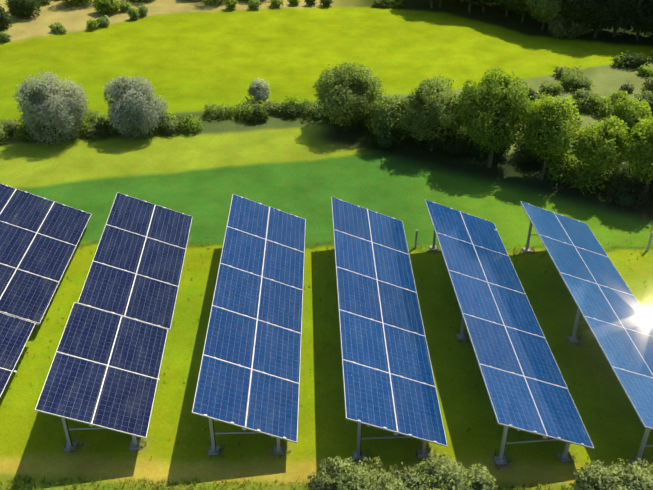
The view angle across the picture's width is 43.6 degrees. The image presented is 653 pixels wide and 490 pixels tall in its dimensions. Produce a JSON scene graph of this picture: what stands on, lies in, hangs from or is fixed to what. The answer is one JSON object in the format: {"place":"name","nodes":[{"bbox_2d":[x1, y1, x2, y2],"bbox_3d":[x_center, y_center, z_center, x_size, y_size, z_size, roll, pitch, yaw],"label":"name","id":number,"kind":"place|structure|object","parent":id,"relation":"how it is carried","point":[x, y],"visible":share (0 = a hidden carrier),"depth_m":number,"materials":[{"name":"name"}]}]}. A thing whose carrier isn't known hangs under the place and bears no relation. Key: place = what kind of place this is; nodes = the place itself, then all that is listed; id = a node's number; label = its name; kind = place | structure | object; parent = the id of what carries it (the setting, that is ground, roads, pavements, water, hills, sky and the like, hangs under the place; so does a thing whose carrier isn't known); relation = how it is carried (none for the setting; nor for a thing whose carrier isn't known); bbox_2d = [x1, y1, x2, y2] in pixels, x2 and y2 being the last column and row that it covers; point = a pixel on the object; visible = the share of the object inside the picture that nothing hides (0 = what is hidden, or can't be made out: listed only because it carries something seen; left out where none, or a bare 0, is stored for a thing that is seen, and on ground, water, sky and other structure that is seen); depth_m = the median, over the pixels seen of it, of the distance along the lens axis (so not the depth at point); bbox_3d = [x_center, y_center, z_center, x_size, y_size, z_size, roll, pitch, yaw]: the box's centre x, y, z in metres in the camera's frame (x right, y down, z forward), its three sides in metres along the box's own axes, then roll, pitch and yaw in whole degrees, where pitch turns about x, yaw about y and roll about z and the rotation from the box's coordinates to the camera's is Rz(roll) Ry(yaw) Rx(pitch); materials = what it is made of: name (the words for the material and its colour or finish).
{"place":"outdoors","nodes":[
{"label":"outdoors","id":0,"kind":"place"},
{"bbox_2d":[0,0,652,489],"bbox_3d":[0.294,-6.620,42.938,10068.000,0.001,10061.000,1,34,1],"label":"meadow ground","id":1,"kind":"structure","parent":0,"point":[186,58],"depth_m":36.34,"materials":[{"name":"green plant"}]},
{"bbox_2d":[0,183,90,396],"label":"solar table","id":2,"kind":"object","parent":1,"relation":"on","point":[40,237],"visible":1,"depth_m":30.47,"materials":[{"name":"glass"}]},
{"bbox_2d":[12,71,89,146],"bbox_3d":[-13.499,-6.779,40.139,3.707,3.493,3.473,1,34,1],"label":"grey willow","id":3,"kind":"object","parent":1,"relation":"on","point":[40,96],"visible":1,"depth_m":39.57,"materials":[{"name":"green plant"}]},
{"bbox_2d":[35,192,192,450],"bbox_3d":[-6.709,2.036,27.993,2.904,2.322,12.188,-1,34,-2],"label":"solar table","id":4,"kind":"object","parent":1,"relation":"on","point":[104,371],"visible":1,"depth_m":26.12,"materials":[{"name":"glass"}]},
{"bbox_2d":[102,75,168,140],"bbox_3d":[-9.555,-6.967,40.714,3.097,3.173,3.372,1,34,1],"label":"grey willow","id":5,"kind":"object","parent":1,"relation":"on","point":[135,99],"visible":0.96,"depth_m":39.96,"materials":[{"name":"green plant"}]},
{"bbox_2d":[0,95,356,143],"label":"hedge bushes","id":6,"kind":"object","parent":1,"relation":"on","point":[94,124],"visible":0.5,"depth_m":42.02,"materials":[{"name":"green plant"}]},
{"bbox_2d":[0,0,404,41],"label":"bushes","id":7,"kind":"object","parent":1,"relation":"on","point":[26,8],"visible":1,"depth_m":56.59,"materials":[{"name":"green plant"}]},
{"bbox_2d":[192,194,305,454],"bbox_3d":[-2.281,2.154,28.017,2.893,2.097,11.925,0,34,0],"label":"solar table","id":8,"kind":"object","parent":1,"relation":"on","point":[249,375],"visible":1,"depth_m":26.36,"materials":[{"name":"glass"}]},
{"bbox_2d":[247,78,270,103],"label":"tree","id":9,"kind":"object","parent":1,"relation":"on","point":[258,90],"visible":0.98,"depth_m":43.24,"materials":[{"name":"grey plant"}]},
{"bbox_2d":[0,236,652,489],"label":"grass tufts","id":10,"kind":"object","parent":1,"relation":"on","point":[226,482],"visible":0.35,"depth_m":23.13,"materials":[{"name":"green plant"}]},
{"bbox_2d":[312,59,385,130],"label":"tree","id":11,"kind":"object","parent":1,"relation":"on","point":[344,92],"visible":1,"depth_m":40.21,"materials":[{"name":"green plant"}]},
{"bbox_2d":[104,227,652,250],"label":"field fence","id":12,"kind":"object","parent":1,"relation":"on","point":[649,242],"visible":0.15,"depth_m":32.52,"materials":[{"name":"beige"}]},
{"bbox_2d":[331,197,446,460],"bbox_3d":[1.797,2.255,27.866,2.893,2.098,11.925,-1,34,-1],"label":"solar table","id":13,"kind":"object","parent":1,"relation":"on","point":[388,381],"visible":1,"depth_m":26.17,"materials":[{"name":"glass"}]},
{"bbox_2d":[367,94,411,137],"bbox_3d":[3.252,-6.172,39.909,2.607,2.748,2.674,1,34,1],"label":"tree","id":14,"kind":"object","parent":1,"relation":"on","point":[389,107],"visible":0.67,"depth_m":39.16,"materials":[{"name":"green plant"}]},
{"bbox_2d":[305,450,497,489],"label":"shrubs","id":15,"kind":"object","parent":1,"relation":"on","point":[441,472],"visible":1,"depth_m":21.87,"materials":[{"name":"green plant"}]},
{"bbox_2d":[396,73,462,150],"bbox_3d":[5.116,-6.295,39.018,3.632,3.924,3.900,1,34,1],"label":"tree","id":16,"kind":"object","parent":1,"relation":"on","point":[431,108],"visible":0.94,"depth_m":38.06,"materials":[{"name":"green plant"}]},
{"bbox_2d":[320,90,652,210],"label":"undergrowth row","id":17,"kind":"object","parent":1,"relation":"on","point":[619,184],"visible":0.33,"depth_m":36.96,"materials":[{"name":"green plant"}]},
{"bbox_2d":[455,65,531,167],"bbox_3d":[7.632,-5.750,37.263,3.564,4.976,3.592,1,34,1],"label":"tree","id":18,"kind":"object","parent":1,"relation":"on","point":[493,105],"visible":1,"depth_m":36.33,"materials":[{"name":"green plant"}]},
{"bbox_2d":[425,200,593,465],"bbox_3d":[5.695,2.334,27.747,2.893,2.099,11.925,-2,34,-3],"label":"solar table","id":19,"kind":"object","parent":1,"relation":"on","point":[526,386],"visible":0.98,"depth_m":26.06,"materials":[{"name":"glass"}]},
{"bbox_2d":[423,0,652,40],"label":"wood trees","id":20,"kind":"object","parent":1,"relation":"on","point":[637,15],"visible":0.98,"depth_m":51.55,"materials":[{"name":"green plant"}]},
{"bbox_2d":[521,92,582,179],"bbox_3d":[9.919,-4.764,36.478,2.965,4.224,2.552,28,43,35],"label":"tree","id":21,"kind":"object","parent":1,"relation":"on","point":[551,123],"visible":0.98,"depth_m":35.42,"materials":[{"name":"green plant"}]},
{"bbox_2d":[454,50,652,174],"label":"scrub bushes","id":22,"kind":"object","parent":1,"relation":"on","point":[582,96],"visible":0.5,"depth_m":45.47,"materials":[{"name":"green plant"}]},
{"bbox_2d":[547,9,593,39],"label":"bush","id":23,"kind":"object","parent":1,"relation":"on","point":[571,29],"visible":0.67,"depth_m":52.50,"materials":[{"name":"green plant"}]},
{"bbox_2d":[520,201,652,467],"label":"solar table","id":24,"kind":"object","parent":1,"relation":"on","point":[610,309],"visible":0.94,"depth_m":27.52,"materials":[{"name":"glass"}]},
{"bbox_2d":[570,115,630,191],"bbox_3d":[11.803,-3.937,35.564,2.470,3.856,2.778,1,34,1],"label":"tree","id":25,"kind":"object","parent":1,"relation":"on","point":[601,145],"visible":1,"depth_m":34.70,"materials":[{"name":"green plant"}]},
{"bbox_2d":[569,457,652,489],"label":"shrubs","id":26,"kind":"object","parent":1,"relation":"on","point":[618,476],"visible":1,"depth_m":21.80,"materials":[{"name":"green plant"}]},
{"bbox_2d":[612,97,651,140],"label":"tree","id":27,"kind":"object","parent":1,"relation":"on","point":[631,113],"visible":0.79,"depth_m":38.49,"materials":[{"name":"green plant"}]},
{"bbox_2d":[622,115,652,201],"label":"tree","id":28,"kind":"object","parent":1,"relation":"on","point":[641,150],"visible":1,"depth_m":34.12,"materials":[{"name":"green plant"}]}
]}

